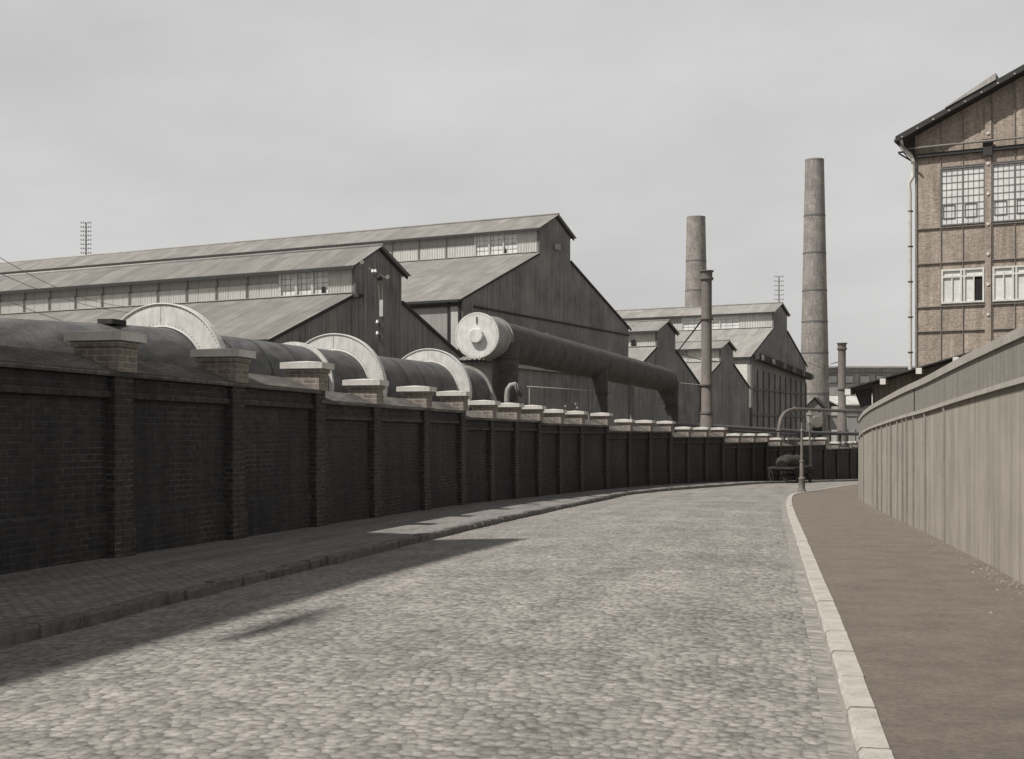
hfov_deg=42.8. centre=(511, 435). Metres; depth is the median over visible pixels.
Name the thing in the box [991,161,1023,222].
window
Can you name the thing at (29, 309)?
overhead wire
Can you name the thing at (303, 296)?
iron shed
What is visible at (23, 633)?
kerb
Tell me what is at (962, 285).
window
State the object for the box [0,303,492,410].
gas pipe
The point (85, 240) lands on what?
telegraph pole
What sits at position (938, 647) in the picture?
pavement
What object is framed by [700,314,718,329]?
window
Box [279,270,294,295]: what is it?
window
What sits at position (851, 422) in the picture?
iron bin
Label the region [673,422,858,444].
ground pipe
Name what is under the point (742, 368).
pale door
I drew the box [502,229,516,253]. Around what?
window
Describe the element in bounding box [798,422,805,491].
street post
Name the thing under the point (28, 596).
pavement
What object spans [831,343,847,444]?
iron stack
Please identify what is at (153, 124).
sky
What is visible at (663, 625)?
road
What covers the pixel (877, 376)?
window
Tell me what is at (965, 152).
brick building
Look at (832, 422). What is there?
iron bin
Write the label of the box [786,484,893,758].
kerb
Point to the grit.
(1002, 582)
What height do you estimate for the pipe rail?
4.811 m
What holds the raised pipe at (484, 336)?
on the ground
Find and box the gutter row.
[781,499,853,758]
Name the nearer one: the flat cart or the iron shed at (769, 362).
the flat cart
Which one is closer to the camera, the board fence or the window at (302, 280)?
the board fence
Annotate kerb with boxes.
[0,479,857,647]
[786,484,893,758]
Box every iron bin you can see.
[827,415,836,441]
[847,415,857,440]
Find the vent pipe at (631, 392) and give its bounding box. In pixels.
[624,382,634,425]
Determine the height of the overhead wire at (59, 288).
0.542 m
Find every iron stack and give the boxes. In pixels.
[677,270,719,432]
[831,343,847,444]
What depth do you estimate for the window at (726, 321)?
156.44 m
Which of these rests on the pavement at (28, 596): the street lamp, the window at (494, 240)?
the street lamp
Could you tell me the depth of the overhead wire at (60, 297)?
48.87 m
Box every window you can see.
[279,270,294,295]
[295,269,310,294]
[311,267,327,293]
[474,232,487,255]
[488,231,501,254]
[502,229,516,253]
[682,315,699,329]
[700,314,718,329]
[719,313,738,328]
[829,375,836,382]
[846,375,853,382]
[860,375,869,382]
[876,375,885,378]
[940,164,984,225]
[941,267,984,303]
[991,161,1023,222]
[992,265,1023,301]
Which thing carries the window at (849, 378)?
in the workshop
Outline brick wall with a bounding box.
[0,330,857,574]
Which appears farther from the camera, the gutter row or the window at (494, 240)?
the window at (494, 240)
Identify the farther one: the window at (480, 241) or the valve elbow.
the window at (480, 241)
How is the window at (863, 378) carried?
in the workshop
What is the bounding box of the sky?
[0,0,1023,365]
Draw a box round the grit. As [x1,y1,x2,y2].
[853,501,1023,612]
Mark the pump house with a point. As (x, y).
(815, 402)
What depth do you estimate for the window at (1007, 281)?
58.10 m
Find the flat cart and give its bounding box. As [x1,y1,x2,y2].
[768,454,812,482]
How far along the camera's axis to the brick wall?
20.56 m
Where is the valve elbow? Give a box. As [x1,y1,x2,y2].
[504,382,523,402]
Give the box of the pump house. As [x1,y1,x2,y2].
[805,397,827,437]
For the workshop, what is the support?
on the ground
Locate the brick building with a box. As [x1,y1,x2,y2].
[894,64,1023,369]
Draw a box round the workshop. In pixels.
[829,366,914,441]
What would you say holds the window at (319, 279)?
in the iron shed at (303, 296)
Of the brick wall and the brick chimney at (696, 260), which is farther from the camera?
the brick chimney at (696, 260)
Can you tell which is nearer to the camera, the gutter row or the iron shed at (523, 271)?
the gutter row
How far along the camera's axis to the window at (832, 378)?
214.83 m
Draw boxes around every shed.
[0,213,631,425]
[0,243,464,362]
[615,302,813,441]
[625,319,699,432]
[675,339,750,438]
[845,351,970,407]
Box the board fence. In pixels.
[858,325,1023,584]
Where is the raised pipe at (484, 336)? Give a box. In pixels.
[455,312,678,431]
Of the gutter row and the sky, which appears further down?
the gutter row
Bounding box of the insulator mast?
[360,260,389,356]
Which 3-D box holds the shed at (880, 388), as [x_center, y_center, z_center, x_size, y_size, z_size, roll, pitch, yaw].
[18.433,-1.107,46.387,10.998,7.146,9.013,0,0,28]
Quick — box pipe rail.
[527,386,591,419]
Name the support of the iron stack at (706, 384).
on the ground
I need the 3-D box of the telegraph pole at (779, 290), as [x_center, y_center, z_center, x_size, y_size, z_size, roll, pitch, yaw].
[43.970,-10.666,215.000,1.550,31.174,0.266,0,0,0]
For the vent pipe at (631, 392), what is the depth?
71.91 m
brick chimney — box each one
[685,215,706,306]
[801,158,829,445]
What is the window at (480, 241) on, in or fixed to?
in the iron shed at (523, 271)
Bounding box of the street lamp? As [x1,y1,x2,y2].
[806,410,812,479]
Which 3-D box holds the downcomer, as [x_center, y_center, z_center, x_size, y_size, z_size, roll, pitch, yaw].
[-0.270,-0.626,49.800,1.200,5.747,1.200,0,0,0]
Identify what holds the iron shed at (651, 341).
on the ground
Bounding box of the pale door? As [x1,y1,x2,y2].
[735,364,746,380]
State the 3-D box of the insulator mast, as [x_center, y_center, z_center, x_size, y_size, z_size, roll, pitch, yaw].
[-5.455,-2.337,51.904,1.188,9.254,0.248,0,0,0]
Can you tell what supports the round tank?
on the ground
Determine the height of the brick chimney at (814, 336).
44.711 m
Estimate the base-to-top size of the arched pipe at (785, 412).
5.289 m
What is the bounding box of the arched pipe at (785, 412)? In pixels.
[776,407,863,437]
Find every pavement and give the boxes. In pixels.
[0,478,857,628]
[790,485,1023,758]
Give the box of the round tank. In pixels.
[811,415,823,441]
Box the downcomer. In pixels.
[491,342,520,411]
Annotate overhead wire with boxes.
[0,257,127,306]
[0,273,129,312]
[0,297,61,320]
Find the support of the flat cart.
on the road
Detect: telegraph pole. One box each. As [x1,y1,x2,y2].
[81,222,90,254]
[774,276,783,301]
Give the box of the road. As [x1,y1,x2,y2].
[0,481,857,758]

